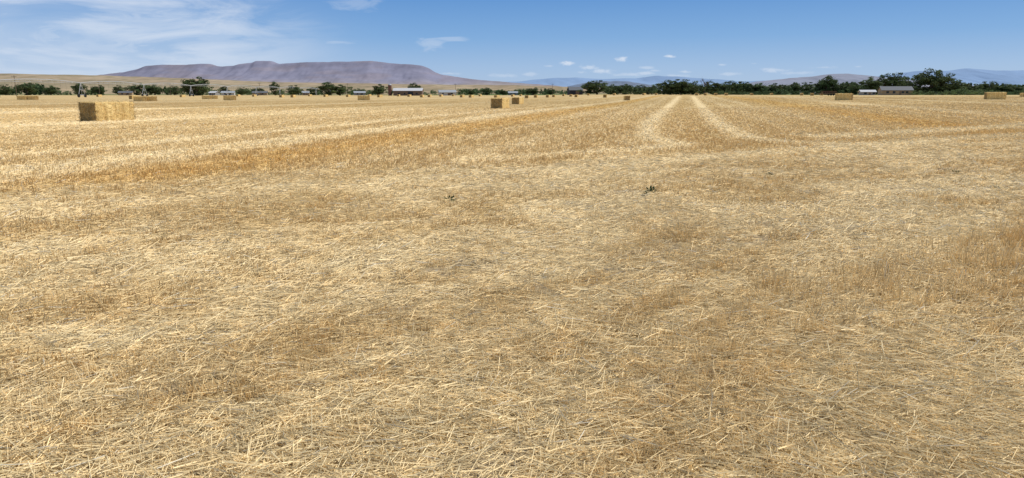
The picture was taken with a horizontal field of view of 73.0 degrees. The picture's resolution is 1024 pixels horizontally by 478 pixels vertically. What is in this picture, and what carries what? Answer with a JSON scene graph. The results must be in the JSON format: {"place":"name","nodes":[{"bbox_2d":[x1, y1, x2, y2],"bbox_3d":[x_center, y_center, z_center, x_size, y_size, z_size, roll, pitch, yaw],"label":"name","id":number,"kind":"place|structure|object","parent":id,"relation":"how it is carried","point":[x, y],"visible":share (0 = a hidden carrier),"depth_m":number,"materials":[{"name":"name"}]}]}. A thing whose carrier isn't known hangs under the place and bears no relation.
{"place":"outdoors","nodes":[
{"label":"outdoors","id":0,"kind":"place"},
{"bbox_2d":[104,61,561,86],"bbox_3d":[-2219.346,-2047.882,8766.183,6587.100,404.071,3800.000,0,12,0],"label":"butte hill","id":1,"kind":"structure","parent":0,"point":[374,72],"depth_m":8399.00,"materials":[{"name":"stone"}]},
{"bbox_2d":[0,73,709,93],"bbox_3d":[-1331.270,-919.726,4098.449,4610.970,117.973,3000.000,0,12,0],"label":"tan foothill","id":2,"kind":"structure","parent":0,"point":[160,81],"depth_m":3673.01,"materials":[{"name":"beige soil"}]},
{"bbox_2d":[0,94,1023,477],"bbox_3d":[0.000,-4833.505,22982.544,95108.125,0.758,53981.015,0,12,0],"label":"field ground","id":3,"kind":"structure","parent":0,"point":[436,98],"depth_m":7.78,"materials":[{"name":"beige plant"}]},
{"bbox_2d":[0,84,13,94],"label":"tree","id":4,"kind":"object","parent":3,"relation":"on","point":[8,90],"visible":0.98,"depth_m":633.97,"materials":[{"name":"green plant"}]},
{"bbox_2d":[16,96,27,99],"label":"straw bale","id":5,"kind":"object","parent":3,"relation":"on","point":[21,97],"visible":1,"depth_m":185.59},
{"bbox_2d":[13,83,38,94],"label":"tree","id":6,"kind":"object","parent":3,"relation":"on","point":[28,87],"visible":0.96,"depth_m":633.07,"materials":[{"name":"green plant"}]},
{"bbox_2d":[27,96,38,99],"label":"straw bale","id":7,"kind":"object","parent":3,"relation":"on","point":[32,97],"visible":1,"depth_m":186.09},
{"bbox_2d":[42,85,59,94],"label":"tree","id":8,"kind":"object","parent":3,"relation":"on","point":[51,90],"visible":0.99,"depth_m":673.34,"materials":[{"name":"green plant"}]},
{"bbox_2d":[70,83,89,94],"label":"tree","id":9,"kind":"object","parent":3,"relation":"on","point":[77,88],"visible":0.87,"depth_m":634.23,"materials":[{"name":"green plant"}]},
{"bbox_2d":[90,85,107,94],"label":"tree","id":10,"kind":"object","parent":3,"relation":"on","point":[97,89],"visible":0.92,"depth_m":682.68,"materials":[{"name":"green plant"}]},
{"bbox_2d":[77,100,135,120],"bbox_3d":[-24.900,-7.912,42.583,1.652,1.292,2.998,5,13,21],"label":"straw bale","id":11,"kind":"object","parent":3,"relation":"on","point":[100,110],"visible":0.98,"depth_m":41.80},
{"bbox_2d":[112,85,125,93],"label":"tree","id":12,"kind":"object","parent":3,"relation":"on","point":[117,88],"visible":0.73,"depth_m":682.85,"materials":[{"name":"green plant"}]},
{"bbox_2d":[118,91,133,94],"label":"farm building","id":13,"kind":"structure","parent":3,"relation":"on","point":[125,92],"depth_m":623.72,"materials":[{"name":"beige metal"}]},
{"bbox_2d":[125,85,146,94],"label":"tree","id":14,"kind":"object","parent":3,"relation":"on","point":[137,90],"visible":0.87,"depth_m":682.18,"materials":[{"name":"green plant"}]},
{"bbox_2d":[133,96,146,100],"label":"straw bale","id":15,"kind":"object","parent":3,"relation":"on","point":[140,98],"visible":0.99,"depth_m":155.26},
{"bbox_2d":[147,96,156,100],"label":"straw bale","id":16,"kind":"object","parent":3,"relation":"on","point":[151,98],"visible":0.71,"depth_m":157.19},
{"bbox_2d":[144,84,163,94],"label":"tree","id":17,"kind":"object","parent":3,"relation":"on","point":[158,89],"visible":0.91,"depth_m":700.27,"materials":[{"name":"green plant"}]},
{"bbox_2d":[3,79,317,96],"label":"irrigation pivot","id":18,"kind":"object","parent":3,"relation":"on","point":[78,95],"visible":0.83,"depth_m":347.14,"materials":[{"name":"metal"}]},
{"bbox_2d":[168,86,180,94],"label":"tree","id":19,"kind":"object","parent":3,"relation":"on","point":[173,90],"visible":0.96,"depth_m":672.57,"materials":[{"name":"green plant"}]},
{"bbox_2d":[181,79,195,95],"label":"tree","id":20,"kind":"object","parent":3,"relation":"on","point":[190,92],"visible":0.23,"depth_m":556.38,"materials":[{"name":"green plant"}]},
{"bbox_2d":[180,76,213,95],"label":"tree","id":21,"kind":"object","parent":3,"relation":"on","point":[193,82],"visible":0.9,"depth_m":543.43,"materials":[{"name":"green plant"}]},
{"bbox_2d":[202,95,211,98],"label":"straw bale","id":22,"kind":"object","parent":3,"relation":"on","point":[206,96],"visible":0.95,"depth_m":209.09},
{"bbox_2d":[208,91,219,94],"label":"farm building","id":23,"kind":"structure","parent":3,"relation":"on","point":[214,93],"depth_m":643.41,"materials":[{"name":"grey metal"}]},
{"bbox_2d":[219,86,229,91],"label":"tree","id":24,"kind":"object","parent":3,"relation":"on","point":[224,88],"visible":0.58,"depth_m":634.08,"materials":[{"name":"green plant"}]},
{"bbox_2d":[220,91,235,94],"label":"farm building","id":25,"kind":"structure","parent":3,"relation":"on","point":[229,92],"depth_m":623.66,"materials":[{"name":"white paint"}]},
{"bbox_2d":[223,95,236,99],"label":"straw bale","id":26,"kind":"object","parent":3,"relation":"on","point":[230,97],"visible":0.94,"depth_m":172.79},
{"bbox_2d":[235,87,248,94],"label":"tree","id":27,"kind":"object","parent":3,"relation":"on","point":[242,91],"visible":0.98,"depth_m":672.28,"materials":[{"name":"green plant"}]},
{"bbox_2d":[252,91,267,94],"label":"farm building","id":28,"kind":"structure","parent":3,"relation":"on","point":[261,92],"depth_m":643.32,"materials":[{"name":"beige metal"}]},
{"bbox_2d":[269,82,281,94],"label":"tree","id":29,"kind":"object","parent":3,"relation":"on","point":[275,89],"visible":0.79,"depth_m":585.42,"materials":[{"name":"green plant"}]},
{"bbox_2d":[0,82,566,94],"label":"distant tree belt","id":30,"kind":"object","parent":3,"relation":"on","point":[166,90],"visible":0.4,"depth_m":743.39,"materials":[{"name":"green plant"}]},
{"bbox_2d":[285,85,302,94],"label":"tree","id":31,"kind":"object","parent":3,"relation":"on","point":[294,90],"visible":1,"depth_m":584.54,"materials":[{"name":"green plant"}]},
{"bbox_2d":[306,87,318,94],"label":"tree","id":32,"kind":"object","parent":3,"relation":"on","point":[311,90],"visible":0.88,"depth_m":682.93,"materials":[{"name":"green plant"}]},
{"bbox_2d":[316,82,338,95],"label":"tree","id":33,"kind":"object","parent":3,"relation":"on","point":[325,87],"visible":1,"depth_m":545.84,"materials":[{"name":"green plant"}]},
{"bbox_2d":[334,84,352,95],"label":"tree","id":34,"kind":"object","parent":3,"relation":"on","point":[341,89],"visible":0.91,"depth_m":550.45,"materials":[{"name":"green plant"}]},
{"bbox_2d":[353,91,365,94],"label":"farm building","id":35,"kind":"structure","parent":3,"relation":"on","point":[359,92],"depth_m":643.14,"materials":[{"name":"grey metal"}]},
{"bbox_2d":[357,95,369,99],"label":"straw bale","id":36,"kind":"object","parent":3,"relation":"on","point":[363,97],"visible":0.91,"depth_m":172.78},
{"bbox_2d":[372,84,387,94],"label":"tree","id":37,"kind":"object","parent":3,"relation":"on","point":[378,90],"visible":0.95,"depth_m":565.26,"materials":[{"name":"green plant"}]},
{"bbox_2d":[388,84,391,95],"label":"silo","id":38,"kind":"object","parent":3,"relation":"on","point":[389,89],"visible":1,"depth_m":534.82,"materials":[{"name":"metal"}]},
{"bbox_2d":[393,88,423,95],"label":"long barn","id":39,"kind":"structure","parent":3,"relation":"on","point":[409,91],"depth_m":533.33,"materials":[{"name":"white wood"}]},
{"bbox_2d":[407,82,420,87],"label":"tree","id":40,"kind":"object","parent":3,"relation":"on","point":[415,86],"visible":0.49,"depth_m":633.79,"materials":[{"name":"green plant"}]},
{"bbox_2d":[438,90,456,94],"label":"farm shed","id":41,"kind":"structure","parent":3,"relation":"on","point":[447,92],"depth_m":583.75,"materials":[{"name":"white paint"}]},
{"bbox_2d":[466,89,475,94],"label":"tree","id":42,"kind":"object","parent":3,"relation":"on","point":[470,92],"visible":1,"depth_m":683.16,"materials":[{"name":"green plant"}]},
{"bbox_2d":[482,87,492,94],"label":"tree","id":43,"kind":"object","parent":3,"relation":"on","point":[485,91],"visible":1,"depth_m":682.94,"materials":[{"name":"green plant"}]},
{"bbox_2d":[490,97,509,108],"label":"straw bale","id":44,"kind":"object","parent":3,"relation":"on","point":[499,102],"visible":0.95,"depth_m":77.51},
{"bbox_2d":[498,89,506,94],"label":"tree","id":45,"kind":"object","parent":3,"relation":"on","point":[501,91],"visible":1,"depth_m":682.00,"materials":[{"name":"green plant"}]},
{"bbox_2d":[0,96,1023,477],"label":"grain stubble","id":46,"kind":"object","parent":3,"relation":"on","point":[992,248],"visible":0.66,"depth_m":9.20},
{"bbox_2d":[508,91,517,94],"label":"farm building","id":47,"kind":"structure","parent":3,"relation":"on","point":[512,92],"depth_m":681.85,"materials":[{"name":"grey metal"}]},
{"bbox_2d":[512,97,523,103],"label":"straw bale","id":48,"kind":"object","parent":3,"relation":"on","point":[517,100],"visible":0.98,"depth_m":109.29},
{"bbox_2d":[525,87,539,94],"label":"tree","id":49,"kind":"object","parent":3,"relation":"on","point":[532,92],"visible":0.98,"depth_m":682.46,"materials":[{"name":"green plant"}]},
{"bbox_2d":[544,88,556,94],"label":"tree","id":50,"kind":"object","parent":3,"relation":"on","point":[549,91],"visible":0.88,"depth_m":683.25,"materials":[{"name":"green plant"}]},
{"bbox_2d":[567,87,583,94],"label":"dark barn","id":51,"kind":"structure","parent":3,"relation":"on","point":[572,90],"depth_m":573.34,"materials":[{"name":"grey metal"}]},
{"bbox_2d":[577,81,595,94],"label":"tree","id":52,"kind":"object","parent":3,"relation":"on","point":[587,86],"visible":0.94,"depth_m":543.68,"materials":[{"name":"green plant"}]},
{"bbox_2d":[587,80,607,94],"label":"tree","id":53,"kind":"object","parent":3,"relation":"on","point":[598,85],"visible":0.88,"depth_m":543.50,"materials":[{"name":"green plant"}]},
{"bbox_2d":[644,185,656,192],"bbox_3d":[2.344,-0.855,11.705,0.247,0.144,0.206,4,13,19],"label":"weed plant","id":54,"kind":"object","parent":3,"relation":"on","point":[651,188],"visible":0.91,"depth_m":11.69,"materials":[{"name":"green plant"}]},
{"bbox_2d":[647,84,659,94],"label":"tree","id":55,"kind":"object","parent":3,"relation":"on","point":[653,86],"visible":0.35,"depth_m":545.75,"materials":[{"name":"green plant"}]},
{"bbox_2d":[655,80,680,94],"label":"tree","id":56,"kind":"object","parent":3,"relation":"on","point":[664,85],"visible":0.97,"depth_m":467.71,"materials":[{"name":"green plant"}]},
{"bbox_2d":[669,79,690,94],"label":"tree","id":57,"kind":"object","parent":3,"relation":"on","point":[680,89],"visible":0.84,"depth_m":465.75,"materials":[{"name":"green plant"}]},
{"bbox_2d":[683,81,705,94],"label":"tree","id":58,"kind":"object","parent":3,"relation":"on","point":[696,87],"visible":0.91,"depth_m":466.28,"materials":[{"name":"green plant"}]},
{"bbox_2d":[699,78,713,92],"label":"tree","id":59,"kind":"object","parent":3,"relation":"on","point":[708,83],"visible":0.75,"depth_m":488.12,"materials":[{"name":"green plant"}]},
{"bbox_2d":[705,81,726,94],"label":"tree","id":60,"kind":"object","parent":3,"relation":"on","point":[718,87],"visible":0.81,"depth_m":485.78,"materials":[{"name":"green plant"}]},
{"bbox_2d":[721,80,742,91],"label":"tree","id":61,"kind":"object","parent":3,"relation":"on","point":[732,85],"visible":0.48,"depth_m":486.51,"materials":[{"name":"green plant"}]},
{"bbox_2d":[734,81,753,94],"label":"tree","id":62,"kind":"object","parent":3,"relation":"on","point":[743,86],"visible":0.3,"depth_m":504.18,"materials":[{"name":"green plant"}]},
{"bbox_2d":[752,83,768,92],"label":"tree","id":63,"kind":"object","parent":3,"relation":"on","point":[758,87],"visible":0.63,"depth_m":503.65,"materials":[{"name":"green plant"}]},
{"bbox_2d":[768,83,789,94],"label":"tree","id":64,"kind":"object","parent":3,"relation":"on","point":[775,86],"visible":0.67,"depth_m":505.38,"materials":[{"name":"green plant"}]},
{"bbox_2d":[783,82,800,94],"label":"tree","id":65,"kind":"object","parent":3,"relation":"on","point":[794,85],"visible":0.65,"depth_m":495.44,"materials":[{"name":"green plant"}]},
{"bbox_2d":[798,82,813,92],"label":"tree","id":66,"kind":"object","parent":3,"relation":"on","point":[805,87],"visible":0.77,"depth_m":487.16,"materials":[{"name":"green plant"}]},
{"bbox_2d":[604,82,1023,94],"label":"hedge belt","id":67,"kind":"object","parent":3,"relation":"on","point":[626,89],"visible":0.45,"depth_m":491.90,"materials":[{"name":"green plant"}]},
{"bbox_2d":[811,81,829,93],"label":"tree","id":68,"kind":"object","parent":3,"relation":"on","point":[818,86],"visible":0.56,"depth_m":462.94,"materials":[{"name":"green plant"}]},
{"bbox_2d":[812,75,838,94],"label":"tree","id":69,"kind":"object","parent":3,"relation":"on","point":[830,82],"visible":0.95,"depth_m":455.62,"materials":[{"name":"green plant"}]},
{"bbox_2d":[818,91,836,95],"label":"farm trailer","id":70,"kind":"object","parent":3,"relation":"on","point":[830,94],"visible":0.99,"depth_m":292.63,"materials":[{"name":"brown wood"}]},
{"bbox_2d":[831,83,850,92],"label":"tree","id":71,"kind":"object","parent":3,"relation":"on","point":[841,87],"visible":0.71,"depth_m":456.31,"materials":[{"name":"green plant"}]},
{"bbox_2d":[835,93,852,99],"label":"straw bale","id":72,"kind":"object","parent":3,"relation":"on","point":[843,96],"visible":0.92,"depth_m":112.10},
{"bbox_2d":[847,82,865,94],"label":"tree","id":73,"kind":"object","parent":3,"relation":"on","point":[856,89],"visible":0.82,"depth_m":438.47,"materials":[{"name":"green plant"}]},
{"bbox_2d":[858,90,876,94],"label":"white shed","id":74,"kind":"structure","parent":3,"relation":"on","point":[867,92],"depth_m":364.80,"materials":[{"name":"grey metal"}]},
{"bbox_2d":[859,76,883,93],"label":"tree","id":75,"kind":"object","parent":3,"relation":"on","point":[870,84],"visible":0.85,"depth_m":416.54,"materials":[{"name":"green plant"}]},
{"bbox_2d":[875,73,897,85],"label":"tree","id":76,"kind":"object","parent":3,"relation":"on","point":[886,82],"visible":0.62,"depth_m":417.60,"materials":[{"name":"green plant"}]},
{"bbox_2d":[877,86,913,94],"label":"farmhouse","id":77,"kind":"object","parent":3,"relation":"on","point":[894,90],"visible":0.92,"depth_m":373.25,"materials":[{"name":"beige"}]},
{"bbox_2d":[888,72,909,85],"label":"tree","id":78,"kind":"object","parent":3,"relation":"on","point":[901,78],"visible":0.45,"depth_m":416.49,"materials":[{"name":"green plant"}]},
{"bbox_2d":[900,78,923,92],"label":"tree","id":79,"kind":"object","parent":3,"relation":"on","point":[917,87],"visible":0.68,"depth_m":388.84,"materials":[{"name":"green plant"}]},
{"bbox_2d":[912,68,950,94],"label":"tree","id":80,"kind":"object","parent":3,"relation":"on","point":[925,79],"visible":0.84,"depth_m":387.70,"materials":[{"name":"green plant"}]},
{"bbox_2d":[927,73,959,94],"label":"tree","id":81,"kind":"object","parent":3,"relation":"on","point":[944,86],"visible":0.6,"depth_m":389.42,"materials":[{"name":"green plant"}]},
{"bbox_2d":[947,79,968,94],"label":"tree","id":82,"kind":"object","parent":3,"relation":"on","point":[959,85],"visible":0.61,"depth_m":387.89,"materials":[{"name":"green plant"}]},
{"bbox_2d":[910,88,1023,94],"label":"shrub thicket","id":83,"kind":"object","parent":3,"relation":"on","point":[960,92],"visible":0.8,"depth_m":374.51,"materials":[{"name":"green plant"}]},
{"bbox_2d":[964,84,983,94],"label":"tree","id":84,"kind":"object","parent":3,"relation":"on","point":[971,87],"visible":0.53,"depth_m":407.99,"materials":[{"name":"green plant"}]},
{"bbox_2d":[974,81,999,91],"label":"tree","id":85,"kind":"object","parent":3,"relation":"on","point":[989,86],"visible":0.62,"depth_m":466.78,"materials":[{"name":"green plant"}]},
{"bbox_2d":[984,92,1006,99],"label":"straw bale","id":86,"kind":"object","parent":3,"relation":"on","point":[995,95],"visible":0.95,"depth_m":105.21},
{"bbox_2d":[995,84,1017,94],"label":"tree","id":87,"kind":"object","parent":3,"relation":"on","point":[1006,87],"visible":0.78,"depth_m":466.13,"materials":[{"name":"green plant"}]},
{"bbox_2d":[1008,85,1023,94],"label":"tree","id":88,"kind":"object","parent":3,"relation":"on","point":[1020,88],"visible":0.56,"depth_m":465.93,"materials":[{"name":"green plant"}]},
{"bbox_2d":[0,0,1023,81],"label":"sky","id":89,"kind":"structure","parent":0,"point":[489,40],"materials":[{"name":"blue"}]},
{"bbox_2d":[567,81,674,90],"bbox_3d":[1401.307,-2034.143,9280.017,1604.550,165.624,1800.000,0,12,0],"label":"mountain","id":90,"kind":"structure","parent":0,"point":[616,83],"depth_m":9189.36,"materials":[{"name":"stone"}]},
{"bbox_2d":[511,68,1023,86],"bbox_3d":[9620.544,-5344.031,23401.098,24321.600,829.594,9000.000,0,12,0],"label":"blue mountain","id":91,"kind":"structure","parent":0,"point":[975,76],"depth_m":22435.16,"materials":[{"name":"blue stone"}]},
{"bbox_2d":[707,74,977,93],"bbox_3d":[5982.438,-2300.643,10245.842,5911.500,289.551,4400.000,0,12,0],"label":"grey hill","id":92,"kind":"structure","parent":0,"point":[844,78],"depth_m":9862.93,"materials":[{"name":"stone"}]}
]}

